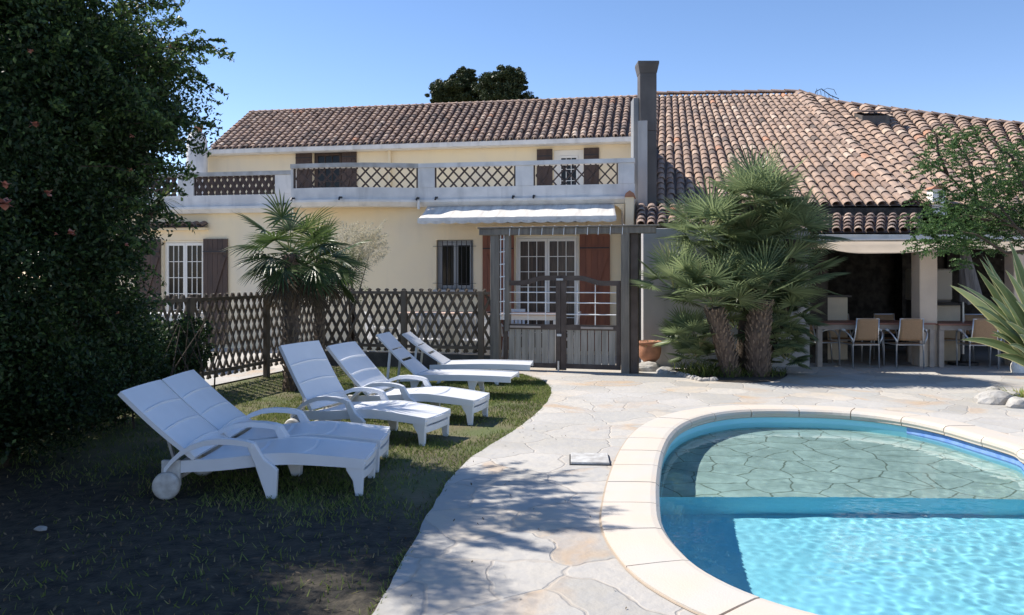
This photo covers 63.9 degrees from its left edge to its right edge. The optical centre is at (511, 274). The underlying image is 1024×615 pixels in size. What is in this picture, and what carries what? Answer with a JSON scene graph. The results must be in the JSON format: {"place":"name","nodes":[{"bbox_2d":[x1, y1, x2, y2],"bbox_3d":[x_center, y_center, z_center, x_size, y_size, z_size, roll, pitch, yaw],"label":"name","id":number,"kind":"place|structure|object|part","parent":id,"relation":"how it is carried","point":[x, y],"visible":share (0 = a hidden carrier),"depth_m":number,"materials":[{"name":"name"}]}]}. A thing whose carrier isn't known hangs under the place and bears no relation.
{"place":"outdoors","nodes":[
{"label":"outdoors","id":0,"kind":"place"},
{"bbox_2d":[81,187,187,430],"bbox_3d":[-4.107,0.364,9.021,1.221,2.680,0.718,0,0,0],"label":"spiky palm","id":1,"kind":"object","parent":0,"point":[160,203],"visible":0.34,"depth_m":8.96,"materials":[{"name":"green plant"}]},
{"bbox_2d":[150,312,205,348],"bbox_3d":[-6.084,1.190,14.500,1.100,1.020,0.800,0,0,0],"label":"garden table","id":2,"kind":"object","parent":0,"point":[201,316],"visible":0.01,"depth_m":14.13,"materials":[{"name":"white plastic"}]},
{"bbox_2d":[0,284,552,614],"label":"lawn ground","id":3,"kind":"structure","parent":0,"point":[22,551],"depth_m":5.39,"materials":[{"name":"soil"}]},
{"bbox_2d":[34,526,46,530],"bbox_3d":[-3.123,1.678,5.440,0.085,0.025,0.064,0,0,0],"label":"rock","id":4,"kind":"object","parent":3,"relation":"on","point":[40,528],"visible":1,"depth_m":5.42,"materials":[{"name":"white stone"}]},
{"bbox_2d":[0,0,235,467],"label":"flowering tree","id":5,"kind":"object","parent":3,"relation":"on","point":[87,114],"visible":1,"depth_m":6.99,"materials":[{"name":"green plant"}]},
{"bbox_2d":[108,311,229,428],"bbox_3d":[-4.649,1.040,10.450,1.684,1.326,3.631,0,0,0],"label":"ivy bush","id":6,"kind":"object","parent":3,"relation":"on","point":[183,334],"visible":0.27,"depth_m":10.94,"materials":[{"name":"green plant"}]},
{"bbox_2d":[145,90,213,146],"bbox_3d":[-4.140,-0.238,9.495,1.436,3.882,1.076,0,0,-28],"label":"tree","id":7,"kind":"object","parent":3,"relation":"on","point":[186,107],"visible":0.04,"depth_m":9.59,"materials":[{"name":"green plant"}]},
{"bbox_2d":[136,291,314,379],"bbox_3d":[-4.673,0.990,11.379,0.140,1.421,8.447,0,0,15],"label":"lattice fence","id":8,"kind":"object","parent":3,"relation":"on","point":[190,303],"visible":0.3,"depth_m":12.95,"materials":[{"name":"brown wood"}]},
{"bbox_2d":[0,459,457,614],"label":"fallen leaves","id":9,"kind":"object","parent":3,"relation":"on","point":[233,593],"visible":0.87,"depth_m":5.17,"materials":[{"name":"brown plant"}]},
{"bbox_2d":[118,380,377,499],"bbox_3d":[-2.056,1.289,6.586,1.879,0.822,0.846,0,0,0],"label":"sun lounger","id":10,"kind":"object","parent":3,"relation":"on","point":[165,411],"visible":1,"depth_m":6.34,"materials":[{"name":"white plastic"}]},
{"bbox_2d":[162,370,390,475],"bbox_3d":[-2.056,1.289,7.325,1.879,0.822,0.846,0,0,-1],"label":"sun lounger","id":11,"kind":"object","parent":3,"relation":"on","point":[196,392],"visible":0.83,"depth_m":7.29,"materials":[{"name":"white plastic"}]},
{"bbox_2d":[220,189,355,391],"bbox_3d":[-3.232,0.228,12.021,1.944,2.963,1.885,0,0,0],"label":"windmill palm","id":12,"kind":"object","parent":3,"relation":"on","point":[291,290],"visible":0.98,"depth_m":11.87,"materials":[{"name":"green plant"}]},
{"bbox_2d":[272,214,373,349],"bbox_3d":[-3.044,0.368,12.917,1.775,2.686,1.789,0,0,0],"label":"windmill palm","id":13,"kind":"object","parent":3,"relation":"on","point":[319,327],"visible":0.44,"depth_m":12.85,"materials":[{"name":"green plant"}]},
{"bbox_2d":[278,340,450,446],"bbox_3d":[-1.535,1.218,8.657,1.696,0.964,0.846,0,0,20],"label":"sun lounger","id":14,"kind":"object","parent":3,"relation":"on","point":[314,377],"visible":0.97,"depth_m":8.61,"materials":[{"name":"white plastic"}]},
{"bbox_2d":[323,288,489,369],"bbox_3d":[-2.027,0.973,15.107,3.507,1.453,0.200,0,0,15],"label":"lattice fence","id":15,"kind":"object","parent":3,"relation":"on","point":[378,359],"visible":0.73,"depth_m":14.99,"materials":[{"name":"brown wood"}]},
{"bbox_2d":[326,341,489,424],"bbox_3d":[-1.220,1.266,9.774,1.833,0.868,0.846,0,0,16],"label":"sun lounger","id":16,"kind":"object","parent":3,"relation":"on","point":[356,364],"visible":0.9,"depth_m":9.68,"materials":[{"name":"white plastic"}]},
{"bbox_2d":[376,332,518,391],"bbox_3d":[-0.914,1.270,11.622,1.945,0.862,0.662,0,0,11],"label":"sun lounger","id":17,"kind":"object","parent":3,"relation":"on","point":[415,366],"visible":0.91,"depth_m":11.52,"materials":[{"name":"white plastic"}]},
{"bbox_2d":[353,374,550,614],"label":"edge grass","id":18,"kind":"structure","parent":3,"relation":"on","point":[401,555],"depth_m":5.34,"materials":[{"name":"green plant"}]},
{"bbox_2d":[424,65,483,102],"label":"pine tree","id":19,"kind":"object","parent":3,"relation":"on","point":[455,87],"visible":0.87,"depth_m":41.58,"materials":[{"name":"green plant"}]},
{"bbox_2d":[402,332,532,384],"bbox_3d":[-0.694,1.313,12.990,2.015,0.778,0.662,0,0,6],"label":"sun lounger","id":20,"kind":"object","parent":3,"relation":"on","point":[443,362],"visible":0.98,"depth_m":12.81,"materials":[{"name":"white plastic"}]},
{"bbox_2d":[470,64,538,100],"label":"pine tree","id":21,"kind":"object","parent":3,"relation":"on","point":[504,83],"visible":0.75,"depth_m":40.54,"materials":[{"name":"green plant"}]},
{"bbox_2d":[24,0,1023,277],"label":"sky","id":22,"kind":"structure","parent":0,"point":[962,57],"materials":[{"name":"blue"}]},
{"bbox_2d":[204,345,1023,614],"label":"paving","id":23,"kind":"structure","parent":0,"point":[576,568],"depth_m":6.93,"materials":[{"name":"beige stone"}]},
{"bbox_2d":[186,125,207,195],"bbox_3d":[-8.443,-1.152,22.000,0.539,5.704,0.539,0,0,0],"label":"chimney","id":24,"kind":"object","parent":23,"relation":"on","point":[200,162],"visible":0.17,"depth_m":21.80,"materials":[{"name":"paint"}]},
{"bbox_2d":[322,219,390,341],"bbox_3d":[-2.984,0.322,15.583,1.342,2.764,1.132,0,0,0],"label":"feathery shrub","id":25,"kind":"object","parent":23,"relation":"on","point":[358,252],"visible":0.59,"depth_m":15.50,"materials":[{"name":"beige plant"}]},
{"bbox_2d":[113,94,646,354],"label":"house","id":26,"kind":"structure","parent":23,"relation":"on","point":[435,185],"depth_m":18.52,"materials":[{"name":"beige paint"}]},
{"bbox_2d":[165,240,202,321],"bbox_3d":[-7.565,0.431,19.062,1.043,2.439,0.095,0,0,11],"label":"french window","id":27,"kind":"structure","parent":26,"relation":"in","point":[183,259],"depth_m":19.03,"materials":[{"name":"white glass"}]},
{"bbox_2d":[314,152,341,187],"bbox_3d":[-4.876,-2.493,21.890,0.811,1.586,0.095,0,0,11],"label":"attic window","id":28,"kind":"structure","parent":26,"relation":"in","point":[336,157],"depth_m":21.87,"materials":[{"name":"black glass"}]},
{"bbox_2d":[438,240,472,289],"bbox_3d":[-1.210,-0.214,17.875,0.823,1.079,0.095,0,0,11],"label":"barred window","id":29,"kind":"structure","parent":26,"relation":"in","point":[451,246],"depth_m":17.84,"materials":[{"name":"grey glass"}]},
{"bbox_2d":[516,236,578,352],"bbox_3d":[0.755,0.413,17.481,1.359,2.475,0.095,0,0,11],"label":"french window","id":30,"kind":"structure","parent":26,"relation":"in","point":[546,255],"depth_m":17.45,"materials":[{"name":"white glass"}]},
{"bbox_2d":[554,150,582,184],"bbox_3d":[1.433,-2.420,20.691,0.759,1.440,0.095,0,0,11],"label":"window","id":31,"kind":"structure","parent":26,"relation":"in","point":[558,154],"depth_m":20.67,"materials":[{"name":"white glass"}]},
{"bbox_2d":[364,312,398,351],"bbox_3d":[-2.551,1.199,15.978,0.602,0.962,0.572,0,0,-30],"label":"garden chair","id":32,"kind":"object","parent":23,"relation":"on","point":[369,318],"visible":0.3,"depth_m":15.86,"materials":[{"name":"white plastic"}]},
{"bbox_2d":[414,312,441,352],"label":"garden chair","id":33,"kind":"object","parent":23,"relation":"on","point":[430,338],"visible":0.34,"depth_m":15.62,"materials":[{"name":"white plastic"}]},
{"bbox_2d":[397,311,489,354],"bbox_3d":[-1.278,1.213,16.400,1.900,0.930,0.800,0,0,11],"label":"terrace table","id":34,"kind":"object","parent":23,"relation":"on","point":[443,314],"visible":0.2,"depth_m":16.19,"materials":[{"name":"white plastic"}]},
{"bbox_2d":[458,313,486,354],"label":"garden chair","id":35,"kind":"object","parent":23,"relation":"on","point":[467,339],"visible":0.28,"depth_m":15.42,"materials":[{"name":"white plastic"}]},
{"bbox_2d":[501,309,527,356],"bbox_3d":[0.050,1.199,16.944,0.572,0.962,0.602,0,0,0],"label":"garden chair","id":36,"kind":"object","parent":23,"relation":"on","point":[517,310],"visible":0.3,"depth_m":17.18,"materials":[{"name":"white plastic"}]},
{"bbox_2d":[484,312,555,362],"bbox_3d":[0.221,1.213,16.100,1.500,0.930,0.800,0,0,11],"label":"terrace table","id":37,"kind":"object","parent":23,"relation":"on","point":[529,317],"visible":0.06,"depth_m":15.72,"materials":[{"name":"white plastic"}]},
{"bbox_2d":[548,311,580,362],"bbox_3d":[1.017,1.199,15.892,0.602,0.962,0.572,0,0,10],"label":"garden chair","id":38,"kind":"object","parent":23,"relation":"on","point":[573,336],"visible":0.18,"depth_m":15.70,"materials":[{"name":"white plastic"}]},
{"bbox_2d":[477,224,660,373],"bbox_3d":[0.962,0.419,14.279,3.197,2.561,0.280,0,0,15],"label":"garden pergola","id":39,"kind":"object","parent":23,"relation":"on","point":[629,302],"visible":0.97,"depth_m":14.04,"materials":[{"name":"grey wood"}]},
{"bbox_2d":[503,276,562,370],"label":"garden gate","id":40,"kind":"structure","parent":39,"relation":"attached to","point":[534,343],"depth_m":14.40,"materials":[{"name":"grey wood"}]},
{"bbox_2d":[561,276,620,369],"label":"garden gate","id":41,"kind":"structure","parent":39,"relation":"attached to","point":[604,329],"depth_m":14.15,"materials":[{"name":"grey wood"}]},
{"bbox_2d":[569,453,610,465],"bbox_3d":[0.702,1.664,7.418,0.364,0.028,0.404,0,0,4],"label":"skimmer lid","id":42,"kind":"object","parent":23,"relation":"on","point":[596,459],"visible":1,"depth_m":7.33,"materials":[{"name":"white plastic"}]},
{"bbox_2d":[631,61,658,339],"bbox_3d":[2.852,-1.412,17.615,0.528,6.224,0.530,0,0,0],"label":"chimney","id":43,"kind":"object","parent":23,"relation":"on","point":[644,105],"visible":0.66,"depth_m":17.40,"materials":[{"name":"concrete"}]},
{"bbox_2d":[639,361,662,371],"bbox_3d":[2.401,1.601,14.397,0.538,0.171,0.412,0,0,0],"label":"rock","id":44,"kind":"object","parent":23,"relation":"on","point":[648,366],"visible":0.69,"depth_m":14.23,"materials":[{"name":"beige stone"}]},
{"bbox_2d":[639,339,660,361],"bbox_3d":[2.451,1.333,14.547,0.499,0.415,0.480,0,0,-45],"label":"flower pot","id":45,"kind":"object","parent":44,"relation":"on","point":[648,351],"visible":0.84,"depth_m":14.41,"materials":[{"name":"ceramic"}]},
{"bbox_2d":[656,366,674,373],"bbox_3d":[2.618,1.623,13.977,0.342,0.128,0.253,0,0,0],"label":"rock","id":46,"kind":"object","parent":23,"relation":"on","point":[663,370],"visible":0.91,"depth_m":13.91,"materials":[{"name":"grey stone"}]},
{"bbox_2d":[641,228,809,365],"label":"garden wall","id":47,"kind":"structure","parent":23,"relation":"on","point":[654,309],"depth_m":15.00,"materials":[{"name":"beige paint"}]},
{"bbox_2d":[675,368,787,381],"bbox_3d":[3.772,1.666,13.706,2.018,0.001,1.958,0,0,0],"label":"planting bed","id":48,"kind":"object","parent":23,"relation":"on","point":[748,379],"visible":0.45,"depth_m":13.17,"materials":[{"name":"soil"}]},
{"bbox_2d":[710,377,717,380],"bbox_3d":[3.177,1.649,12.960,0.152,0.074,0.117,0,0,0],"label":"rock","id":49,"kind":"object","parent":48,"relation":"on","point":[713,379],"visible":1,"depth_m":12.92,"materials":[{"name":"grey stone"}]},
{"bbox_2d":[667,357,788,377],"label":"grass","id":50,"kind":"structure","parent":48,"relation":"on","point":[703,370],"depth_m":13.51,"materials":[{"name":"green plant"}]},
{"bbox_2d":[628,142,853,376],"bbox_3d":[3.791,-0.272,13.735,3.784,4.022,2.617,0,0,0],"label":"fan palm","id":51,"kind":"object","parent":48,"relation":"on","point":[757,261],"visible":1,"depth_m":13.51,"materials":[{"name":"green plant"}]},
{"bbox_2d":[599,405,1023,614],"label":"swimming pool","id":52,"kind":"structure","parent":23,"relation":"in","point":[645,551],"depth_m":6.70,"materials":[{"name":"stone"}]},
{"bbox_2d":[660,422,1023,614],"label":"water surface","id":53,"kind":"object","parent":52,"relation":"in","point":[826,519],"visible":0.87,"depth_m":6.18,"materials":[{"name":"blue liquid"}]},
{"bbox_2d":[810,325,840,364],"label":"dining chair","id":54,"kind":"object","parent":23,"relation":"on","point":[823,341],"visible":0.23,"depth_m":15.21,"materials":[{"name":"metal"}]},
{"bbox_2d":[636,89,1023,366],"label":"pool house","id":55,"kind":"structure","parent":23,"relation":"on","point":[857,166],"depth_m":19.50,"materials":[{"name":"tile"}]},
{"bbox_2d":[814,88,838,98],"bbox_3d":[9.495,-5.472,24.800,0.768,0.339,0.212,0,0,0],"label":"tv antenna","id":56,"kind":"object","parent":55,"relation":"attached to","point":[826,92],"visible":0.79,"depth_m":24.79,"materials":[{"name":"black metal"}]},
{"bbox_2d":[852,110,894,124],"bbox_3d":[9.988,-4.351,22.698,0.870,0.550,0.750,0,0,4],"label":"roof window","id":57,"kind":"structure","parent":55,"relation":"attached to","point":[875,118],"depth_m":22.43,"materials":[{"name":"glass"}]},
{"bbox_2d":[819,238,1023,253],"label":"shade sail","id":58,"kind":"object","parent":55,"relation":"attached to","point":[868,246],"visible":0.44,"depth_m":14.69,"materials":[{"name":"fabric"}]},
{"bbox_2d":[924,185,946,216],"bbox_3d":[8.725,-1.513,16.900,0.320,0.640,0.320,0,0,0],"label":"roof vent","id":59,"kind":"object","parent":55,"relation":"on","point":[935,189],"visible":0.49,"depth_m":16.77,"materials":[{"name":"white metal"}]},
{"bbox_2d":[828,294,851,359],"bbox_3d":[6.038,1.042,16.500,1.315,1.273,0.640,0,0,0],"label":"bar counter","id":60,"kind":"object","parent":23,"relation":"on","point":[837,307],"visible":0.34,"depth_m":16.22,"materials":[{"name":"metal"}]},
{"bbox_2d":[828,314,862,361],"bbox_3d":[6.469,1.227,16.078,0.715,0.903,0.565,0,0,4],"label":"dining chair","id":61,"kind":"object","parent":23,"relation":"on","point":[841,338],"visible":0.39,"depth_m":15.85,"materials":[{"name":"metal"}]},
{"bbox_2d":[838,318,882,367],"bbox_3d":[6.348,1.227,14.922,0.715,0.903,0.565,0,0,-2],"label":"dining chair","id":62,"kind":"object","parent":23,"relation":"on","point":[867,329],"visible":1,"depth_m":14.69,"materials":[{"name":"fabric"}]},
{"bbox_2d":[813,320,935,366],"bbox_3d":[6.622,1.278,15.370,2.143,0.800,0.950,0,0,1],"label":"dining table","id":63,"kind":"object","parent":23,"relation":"on","point":[850,324],"visible":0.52,"depth_m":14.93,"materials":[{"name":"brown wood"}]},
{"bbox_2d":[873,314,898,358],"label":"dining chair","id":64,"kind":"object","parent":23,"relation":"on","point":[886,316],"visible":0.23,"depth_m":16.34,"materials":[{"name":"metal"}]},
{"bbox_2d":[883,318,927,367],"bbox_3d":[7.141,1.227,14.893,0.715,0.903,0.565,0,0,3],"label":"dining chair","id":65,"kind":"object","parent":23,"relation":"on","point":[911,329],"visible":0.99,"depth_m":14.66,"materials":[{"name":"fabric"}]},
{"bbox_2d":[937,302,964,360],"bbox_3d":[8.483,1.112,16.295,0.660,1.131,0.650,0,0,0],"label":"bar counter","id":66,"kind":"object","parent":23,"relation":"on","point":[948,311],"visible":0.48,"depth_m":16.02,"materials":[{"name":"beige metal"}]},
{"bbox_2d":[944,338,961,340],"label":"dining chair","id":67,"kind":"object","parent":23,"relation":"on","point":[949,339],"visible":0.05,"depth_m":15.78,"materials":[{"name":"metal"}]},
{"bbox_2d":[936,321,972,366],"bbox_3d":[8.879,1.283,15.270,2.300,0.790,0.950,0,0,2],"label":"dining table","id":68,"kind":"object","parent":23,"relation":"on","point":[942,326],"visible":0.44,"depth_m":14.85,"materials":[{"name":"brown wood"}]},
{"bbox_2d":[896,123,1023,272],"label":"acacia tree","id":69,"kind":"object","parent":23,"relation":"on","point":[956,220],"visible":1,"depth_m":12.07,"materials":[{"name":"green plant"}]},
{"bbox_2d":[947,250,981,365],"bbox_3d":[8.471,0.503,15.300,0.644,2.350,0.520,0,0,0],"label":"parasol","id":70,"kind":"object","parent":23,"relation":"on","point":[968,278],"visible":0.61,"depth_m":15.21,"materials":[{"name":"fabric"}]},
{"bbox_2d":[955,318,1001,368],"bbox_3d":[8.413,1.227,14.773,0.715,0.903,0.565,0,0,8],"label":"dining chair","id":71,"kind":"object","parent":23,"relation":"on","point":[984,328],"visible":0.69,"depth_m":14.55,"materials":[{"name":"fabric"}]},
{"bbox_2d":[961,314,1003,361],"bbox_3d":[9.168,1.227,16.027,0.715,0.903,0.565,0,0,2],"label":"dining chair","id":72,"kind":"object","parent":23,"relation":"on","point":[968,317],"visible":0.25,"depth_m":16.27,"materials":[{"name":"metal"}]},
{"bbox_2d":[950,240,1023,366],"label":"flax plant","id":73,"kind":"object","parent":23,"relation":"on","point":[1005,317],"visible":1,"depth_m":10.71,"materials":[{"name":"green plant"}]},
{"bbox_2d":[986,386,999,390],"bbox_3d":[6.914,1.640,11.789,0.190,0.073,0.153,0,0,31],"label":"rock","id":74,"kind":"object","parent":23,"relation":"on","point":[992,387],"visible":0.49,"depth_m":11.76,"materials":[{"name":"white stone"}]},
{"bbox_2d":[973,389,1014,404],"bbox_3d":[6.326,1.602,10.738,0.535,0.201,0.368,0,0,0],"label":"rock","id":75,"kind":"object","parent":23,"relation":"on","point":[994,397],"visible":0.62,"depth_m":10.63,"materials":[{"name":"white stone"}]},
{"bbox_2d":[987,386,1023,397],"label":"ground plant","id":76,"kind":"object","parent":23,"relation":"on","point":[1021,391],"visible":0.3,"depth_m":11.15,"materials":[{"name":"green plant"}]},
{"bbox_2d":[1006,391,1021,396],"bbox_3d":[6.794,1.630,11.146,0.280,0.106,0.204,0,0,0],"label":"rock","id":77,"kind":"object","parent":23,"relation":"on","point":[1013,392],"visible":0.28,"depth_m":11.10,"materials":[{"name":"white stone"}]},
{"bbox_2d":[1005,396,1023,408],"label":"rock","id":78,"kind":"object","parent":23,"relation":"on","point":[1015,402],"visible":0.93,"depth_m":10.32,"materials":[{"name":"white stone"}]},
{"bbox_2d":[1010,361,1023,372],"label":"rock","id":79,"kind":"object","parent":23,"relation":"on","point":[1015,367],"visible":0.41,"depth_m":14.03,"materials":[{"name":"white stone"}]},
{"bbox_2d":[905,269,951,317],"bbox_3d":[8.829,0.778,17.400,0.817,1.800,0.400,0,0,0],"label":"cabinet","id":80,"kind":"object","parent":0,"point":[944,283],"visible":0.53,"depth_m":17.20,"materials":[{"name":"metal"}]},
{"bbox_3d":[8.829,0.207,17.400,0.817,0.659,0.400,0,0,0],"label":"door","id":81,"kind":"part","parent":80,"relation":"part of","materials":[{"name":"beige wood"}]}
]}

